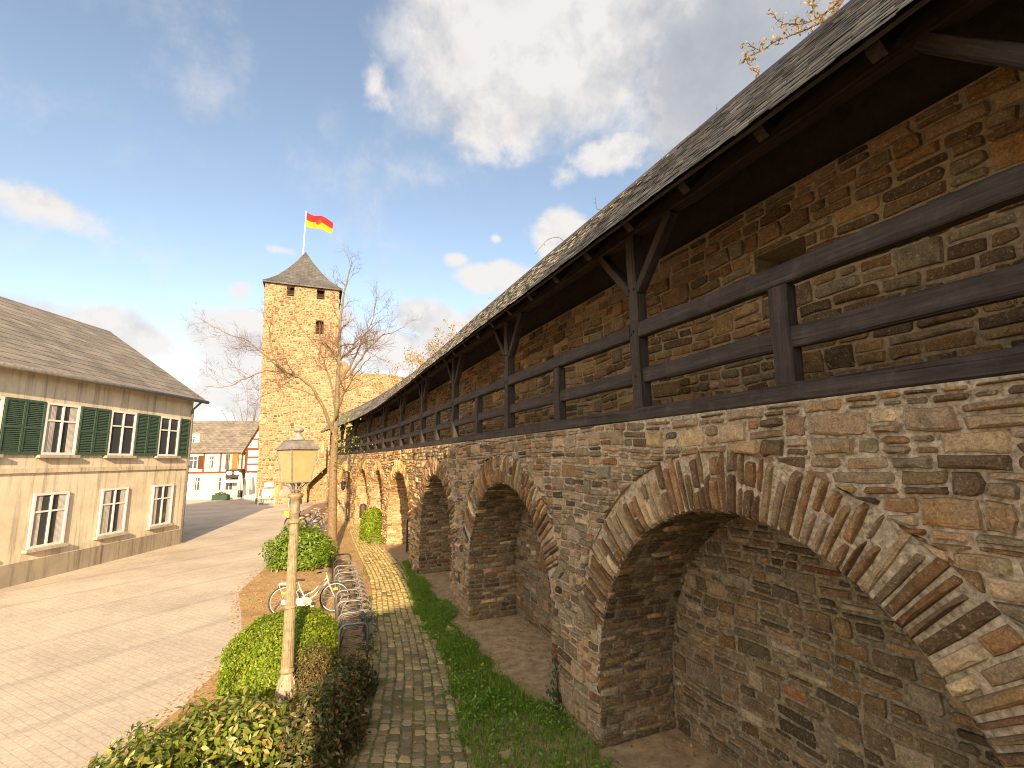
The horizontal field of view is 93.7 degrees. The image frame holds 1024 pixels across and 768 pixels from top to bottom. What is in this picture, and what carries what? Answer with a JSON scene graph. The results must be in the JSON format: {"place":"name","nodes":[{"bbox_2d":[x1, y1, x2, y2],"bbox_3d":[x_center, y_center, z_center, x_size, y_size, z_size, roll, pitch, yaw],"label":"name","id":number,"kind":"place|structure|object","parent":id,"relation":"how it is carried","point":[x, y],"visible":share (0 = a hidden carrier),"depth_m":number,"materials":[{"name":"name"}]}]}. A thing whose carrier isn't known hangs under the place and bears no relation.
{"place":"outdoors","nodes":[
{"label":"outdoors","id":0,"kind":"place"},
{"bbox_2d":[0,296,209,588],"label":"cream town house","id":1,"kind":"structure","parent":0,"point":[96,426],"depth_m":16.34,"materials":[{"name":"paint"}]},
{"bbox_2d":[0,396,4,428],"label":"window","id":2,"kind":"structure","parent":1,"relation":"in","point":[2,398],"depth_m":13.38,"materials":[{"name":"white paint"}]},
{"bbox_2d":[26,491,69,549],"bbox_3d":[-14.212,4.145,14.732,0.050,1.600,1.150,-1,-9,0],"label":"window","id":3,"kind":"structure","parent":1,"relation":"in","point":[48,516],"depth_m":14.70,"materials":[{"name":"white paint"}]},
{"bbox_2d":[40,402,80,454],"bbox_3d":[-14.241,1.429,15.161,0.050,1.600,1.150,-1,-9,0],"label":"window","id":4,"kind":"structure","parent":1,"relation":"in","point":[61,424],"depth_m":15.14,"materials":[{"name":"white paint"}]},
{"bbox_2d":[96,487,128,536],"bbox_3d":[-14.208,4.519,17.103,0.050,1.600,1.150,-1,-9,0],"label":"window","id":5,"kind":"structure","parent":1,"relation":"in","point":[113,501],"depth_m":17.07,"materials":[{"name":"white paint"}]},
{"bbox_2d":[107,410,136,455],"bbox_3d":[-14.237,1.803,17.532,0.050,1.600,1.150,-1,-9,0],"label":"window","id":6,"kind":"structure","parent":1,"relation":"in","point":[121,439],"depth_m":17.52,"materials":[{"name":"white paint"}]},
{"bbox_2d":[149,484,173,526],"bbox_3d":[-14.205,4.893,19.473,0.050,1.600,1.150,-1,-9,0],"label":"window","id":7,"kind":"structure","parent":1,"relation":"in","point":[162,495],"depth_m":19.44,"materials":[{"name":"white paint"}]},
{"bbox_2d":[157,416,180,455],"bbox_3d":[-14.233,2.177,19.902,0.050,1.600,1.150,-1,-9,0],"label":"window","id":8,"kind":"structure","parent":1,"relation":"in","point":[169,430],"depth_m":19.90,"materials":[{"name":"white paint"}]},
{"bbox_2d":[0,499,325,767],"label":"plaza pavement","id":9,"kind":"structure","parent":0,"point":[94,659],"depth_m":9.64,"materials":[{"name":"beige stone"}]},
{"bbox_2d":[211,492,229,500],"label":"planter","id":10,"kind":"object","parent":9,"relation":"on","point":[220,496],"visible":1,"depth_m":43.93,"materials":[{"name":"green plastic"}]},
{"bbox_2d":[211,389,259,420],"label":"bare tree","id":11,"kind":"object","parent":9,"relation":"on","point":[255,409],"visible":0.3,"depth_m":57.05,"materials":[{"name":"brown plant"}]},
{"bbox_2d":[236,473,242,500],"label":"parasol","id":12,"kind":"object","parent":9,"relation":"on","point":[239,487],"visible":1,"depth_m":43.63,"materials":[{"name":"beige fabric"}]},
{"bbox_2d":[245,472,251,499],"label":"parasol","id":13,"kind":"object","parent":9,"relation":"on","point":[249,484],"visible":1,"depth_m":43.93,"materials":[{"name":"beige fabric"}]},
{"bbox_2d":[241,425,259,498],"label":"half timbered house","id":14,"kind":"structure","parent":9,"relation":"on","point":[251,448],"depth_m":45.41,"materials":[{"name":"paint"}]},
{"bbox_2d":[257,489,275,504],"bbox_3d":[-19.914,9.177,39.017,1.283,1.250,0.575,3,-10,-22],"label":"display rack","id":15,"kind":"object","parent":9,"relation":"on","point":[264,492],"visible":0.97,"depth_m":39.05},
{"bbox_2d":[282,486,296,506],"bbox_3d":[-17.001,8.444,36.650,1.000,1.900,0.080,2,-9,-15],"label":"notice board","id":16,"kind":"object","parent":9,"relation":"on","point":[285,491],"visible":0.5,"depth_m":36.60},
{"bbox_2d":[270,441,326,504],"bbox_3d":[-17.968,7.434,40.613,4.121,5.150,1.514,3,-10,-22],"label":"stone stair","id":17,"kind":"object","parent":9,"relation":"on","point":[320,465],"visible":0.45,"depth_m":39.93,"materials":[{"name":"beige stone"}]},
{"bbox_2d":[255,252,342,503],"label":"stone tower","id":18,"kind":"structure","parent":9,"relation":"on","point":[308,278],"depth_m":42.52,"materials":[{"name":"stone"}]},
{"bbox_2d":[264,483,273,486],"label":"plaque","id":19,"kind":"object","parent":18,"relation":"attached to","point":[269,484],"visible":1,"depth_m":40.16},
{"bbox_2d":[287,285,294,295],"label":"window","id":20,"kind":"structure","parent":18,"relation":"in","point":[292,288],"depth_m":43.64,"materials":[{"name":"brown wood"}]},
{"bbox_2d":[302,211,306,254],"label":"flagpole","id":21,"kind":"object","parent":18,"relation":"on","point":[304,234],"visible":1,"depth_m":47.55,"materials":[{"name":"white metal"}]},
{"bbox_2d":[306,213,332,233],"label":"flag","id":22,"kind":"object","parent":21,"relation":"attached to","point":[321,222],"visible":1,"depth_m":47.84,"materials":[{"name":"fabric"}]},
{"bbox_2d":[315,320,323,334],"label":"window","id":23,"kind":"structure","parent":18,"relation":"in","point":[318,325],"depth_m":44.12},
{"bbox_2d":[316,289,324,299],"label":"window","id":24,"kind":"structure","parent":18,"relation":"in","point":[320,292],"depth_m":44.58,"materials":[{"name":"brown wood"}]},
{"bbox_2d":[338,362,404,451],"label":"ruined bastion","id":25,"kind":"object","parent":9,"relation":"on","point":[363,391],"visible":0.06,"depth_m":43.88,"materials":[{"name":"stone"}]},
{"bbox_2d":[186,421,259,499],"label":"grey roofed house","id":26,"kind":"structure","parent":0,"point":[217,462],"depth_m":45.83,"materials":[{"name":"paint"}]},
{"bbox_2d":[189,456,197,468],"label":"window","id":27,"kind":"structure","parent":26,"relation":"in","point":[193,463],"depth_m":45.80,"materials":[{"name":"white paint"}]},
{"bbox_2d":[191,436,196,442],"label":"window","id":28,"kind":"structure","parent":26,"relation":"in","point":[194,438],"depth_m":47.04,"materials":[{"name":"white paint"}]},
{"bbox_2d":[190,477,202,490],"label":"window","id":29,"kind":"structure","parent":26,"relation":"in","point":[196,482],"depth_m":45.48,"materials":[{"name":"white paint"}]},
{"bbox_2d":[206,455,215,468],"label":"window","id":30,"kind":"structure","parent":26,"relation":"in","point":[211,460],"depth_m":45.80,"materials":[{"name":"white paint"}]},
{"bbox_2d":[214,477,222,490],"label":"window","id":31,"kind":"structure","parent":26,"relation":"in","point":[218,482],"depth_m":45.48,"materials":[{"name":"white paint"}]},
{"bbox_2d":[225,454,229,468],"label":"window","id":32,"kind":"structure","parent":26,"relation":"in","point":[227,455],"depth_m":45.80,"materials":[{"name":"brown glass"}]},
{"bbox_2d":[224,478,233,490],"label":"window","id":33,"kind":"structure","parent":26,"relation":"in","point":[228,485],"depth_m":45.45,"materials":[{"name":"white paint"}]},
{"bbox_2d":[236,480,244,498],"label":"door","id":34,"kind":"structure","parent":26,"relation":"in","point":[241,495],"depth_m":45.31,"materials":[{"name":"white paint"}]},
{"bbox_2d":[237,454,245,468],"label":"window","id":35,"kind":"structure","parent":26,"relation":"in","point":[241,458],"depth_m":45.80,"materials":[{"name":"glass"}]},
{"bbox_2d":[114,505,372,767],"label":"planting bed","id":36,"kind":"object","parent":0,"point":[266,575],"visible":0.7,"depth_m":12.05,"materials":[{"name":"brown soil"}]},
{"bbox_2d":[81,718,213,767],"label":"laurel shrub","id":37,"kind":"object","parent":36,"relation":"on","point":[161,756],"visible":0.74,"depth_m":4.88,"materials":[{"name":"green plant"}]},
{"bbox_2d":[199,764,216,767],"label":"laurel shrub","id":38,"kind":"object","parent":36,"relation":"on","point":[210,766],"visible":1,"depth_m":4.48,"materials":[{"name":"green plant"}]},
{"bbox_2d":[145,685,310,767],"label":"laurel shrub","id":39,"kind":"object","parent":36,"relation":"on","point":[231,727],"visible":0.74,"depth_m":5.24,"materials":[{"name":"green plant"}]},
{"bbox_2d":[215,604,338,699],"bbox_3d":[-3.820,4.305,8.055,1.648,0.947,2.305,-1,-9,0],"label":"box hedge","id":40,"kind":"object","parent":36,"relation":"on","point":[307,618],"visible":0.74,"depth_m":7.40,"materials":[{"name":"green plant"}]},
{"bbox_2d":[284,510,303,530],"bbox_3d":[-10.999,6.899,24.355,0.616,0.987,1.738,-2,-9,10],"label":"bicycle","id":41,"kind":"object","parent":36,"relation":"on","point":[287,514],"visible":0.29,"depth_m":23.73,"materials":[{"name":"paint"}]},
{"bbox_2d":[275,427,319,708],"bbox_3d":[-3.249,2.600,7.066,0.464,3.936,0.464,-7,-11,36],"label":"street lamp","id":42,"kind":"object","parent":36,"relation":"on","point":[297,453],"visible":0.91,"depth_m":7.07,"materials":[{"name":"metal"}]},
{"bbox_2d":[258,522,338,572],"bbox_3d":[-6.909,5.289,15.824,2.303,1.489,2.279,-9,-12,42],"label":"green shrub","id":43,"kind":"object","parent":36,"relation":"on","point":[315,547],"visible":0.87,"depth_m":15.28,"materials":[{"name":"green plant"}]},
{"bbox_2d":[181,246,425,555],"bbox_3d":[-8.246,0.287,18.639,9.230,12.425,6.211,-1,-9,0],"label":"bare tree","id":44,"kind":"object","parent":36,"relation":"on","point":[332,510],"visible":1,"depth_m":18.37,"materials":[{"name":"brown plant"}]},
{"bbox_2d":[272,633,341,708],"bbox_3d":[-3.030,4.223,7.173,0.917,0.813,1.271,-1,-9,0],"label":"twiggy shrub","id":45,"kind":"object","parent":36,"relation":"on","point":[306,675],"visible":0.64,"depth_m":7.06,"materials":[{"name":"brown plant"}]},
{"bbox_2d":[267,567,349,612],"bbox_3d":[-4.578,4.720,10.880,1.738,0.958,0.616,2,-12,-17],"label":"bicycle","id":46,"kind":"object","parent":36,"relation":"on","point":[303,601],"visible":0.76,"depth_m":10.84,"materials":[{"name":"paint"}]},
{"bbox_2d":[299,510,322,526],"bbox_3d":[-10.080,6.835,23.898,0.616,0.958,1.738,2,-7,25],"label":"bicycle","id":47,"kind":"object","parent":36,"relation":"on","point":[305,522],"visible":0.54,"depth_m":23.77,"materials":[{"name":"paint"}]},
{"bbox_2d":[302,508,324,528],"bbox_3d":[-10.360,7.029,25.129,0.616,0.958,1.738,-2,-9,16],"label":"bicycle","id":48,"kind":"object","parent":36,"relation":"on","point":[309,515],"visible":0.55,"depth_m":24.93,"materials":[{"name":"paint"}]},
{"bbox_2d":[310,513,327,530],"bbox_3d":[-8.872,6.607,22.552,0.616,0.958,1.738,-4,-10,20],"label":"bicycle","id":49,"kind":"object","parent":36,"relation":"on","point":[317,521],"visible":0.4,"depth_m":22.31,"materials":[{"name":"paint"}]},
{"bbox_2d":[264,671,376,767],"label":"dark shrub","id":50,"kind":"object","parent":36,"relation":"on","point":[306,715],"visible":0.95,"depth_m":5.49,"materials":[{"name":"green plant"}]},
{"bbox_2d":[315,651,379,723],"bbox_3d":[-2.403,4.240,6.962,0.888,0.699,1.413,-1,-9,0],"label":"evergreen shrub","id":51,"kind":"object","parent":36,"relation":"on","point":[367,678],"visible":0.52,"depth_m":6.96,"materials":[{"name":"green plant"}]},
{"bbox_2d":[332,553,379,657],"bbox_3d":[-3.833,4.948,11.411,0.730,0.703,6.425,3,-10,-21],"label":"bicycle rack","id":52,"kind":"object","parent":36,"relation":"on","point":[362,616],"visible":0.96,"depth_m":10.05,"materials":[{"name":"metal"}]},
{"bbox_2d":[88,524,708,766],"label":"leaf litter","id":53,"kind":"object","parent":36,"relation":"on","point":[694,755],"visible":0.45,"depth_m":9.63,"materials":[{"name":"brown plant"}]},
{"bbox_2d":[300,502,327,517],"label":"brick square","id":54,"kind":"structure","parent":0,"point":[320,506],"depth_m":33.92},
{"bbox_2d":[322,515,469,767],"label":"cobbled path","id":55,"kind":"structure","parent":0,"point":[417,706],"depth_m":7.13,"materials":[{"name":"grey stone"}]},
{"bbox_2d":[343,458,350,520],"bbox_3d":[-9.607,6.115,27.904,0.427,3.620,0.427,1,-9,-10],"label":"street lamp","id":56,"kind":"object","parent":55,"relation":"on","point":[348,467],"visible":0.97,"depth_m":27.89,"materials":[{"name":"metal"}]},
{"bbox_2d":[359,504,366,517],"bbox_3d":[-7.264,6.514,23.340,0.340,1.360,0.331,-1,-9,0],"label":"litter bin","id":57,"kind":"object","parent":55,"relation":"on","point":[362,507],"visible":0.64,"depth_m":23.27,"materials":[{"name":"metal"}]},
{"bbox_2d":[358,507,381,540],"bbox_3d":[-6.228,6.173,21.316,1.084,1.433,1.370,-1,-9,0],"label":"bush","id":58,"kind":"object","parent":55,"relation":"on","point":[370,519],"visible":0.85,"depth_m":20.87,"materials":[{"name":"green plant"}]},
{"bbox_2d":[0,0,849,420],"label":"sky","id":59,"kind":"structure","parent":0,"point":[159,159],"materials":[{"name":"blue"}]},
{"bbox_2d":[347,515,731,767],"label":"bare soil","id":60,"kind":"structure","parent":0,"point":[533,674],"depth_m":7.05,"materials":[{"name":"brown soil"}]},
{"bbox_2d":[366,534,383,543],"bbox_3d":[-5.668,6.503,20.138,0.885,0.407,0.803,-1,-9,0],"label":"weed","id":61,"kind":"object","parent":60,"relation":"on","point":[374,539],"visible":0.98,"depth_m":19.96,"materials":[{"name":"green plant"}]},
{"bbox_2d":[399,559,622,767],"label":"grass","id":62,"kind":"structure","parent":60,"relation":"on","point":[451,643],"depth_m":6.59,"materials":[{"name":"green plant"}]},
{"label":"ground","id":63,"kind":"structure","parent":0,"visible":0},
{"bbox_2d":[363,345,423,423],"bbox_3d":[-7.539,2.948,31.978,5.159,11.316,6.021,2,-9,-15],"label":"budding tree","id":64,"kind":"object","parent":63,"relation":"on","point":[392,380],"visible":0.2,"depth_m":31.03,"materials":[{"name":"yellow plant"}]},
{"bbox_2d":[409,319,465,366],"bbox_3d":[-3.211,2.137,27.116,5.815,11.324,6.502,-3,-9,12],"label":"budding tree","id":65,"kind":"object","parent":63,"relation":"on","point":[431,354],"visible":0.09,"depth_m":26.41,"materials":[{"name":"yellow plant"}]},
{"bbox_2d":[325,67,1023,767],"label":"town wall","id":66,"kind":"structure","parent":63,"relation":"on","point":[827,583],"depth_m":4.62,"materials":[{"name":"stone"}]},
{"bbox_2d":[340,477,351,489],"bbox_3d":[-9.454,5.668,27.323,0.325,0.719,0.654,-9,-12,42],"label":"wall lantern","id":67,"kind":"object","parent":66,"relation":"attached to","point":[343,483],"depth_m":27.11,"materials":[{"name":"paint"}]},
{"bbox_2d":[406,518,408,551],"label":"iron gate","id":68,"kind":"structure","parent":66,"relation":"attached to","point":[407,540],"depth_m":17.99,"materials":[{"name":"black metal"}]},
{"bbox_2d":[540,649,563,716],"bbox_3d":[0.556,4.107,6.531,0.452,0.795,0.370,7,-11,-38],"label":"ivy strand","id":69,"kind":"object","parent":66,"relation":"attached to","point":[553,693],"visible":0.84,"depth_m":6.59,"materials":[{"name":"green plant"}]},
{"bbox_2d":[320,0,1023,455],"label":"covered walkway","id":70,"kind":"structure","parent":66,"relation":"on","point":[848,76],"depth_m":4.42,"materials":[{"name":"brown wood"}]},
{"bbox_2d":[739,0,843,77],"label":"budding tree","id":71,"kind":"object","parent":63,"relation":"on","point":[838,4],"visible":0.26,"depth_m":7.42,"materials":[{"name":"yellow plant"}]}
]}

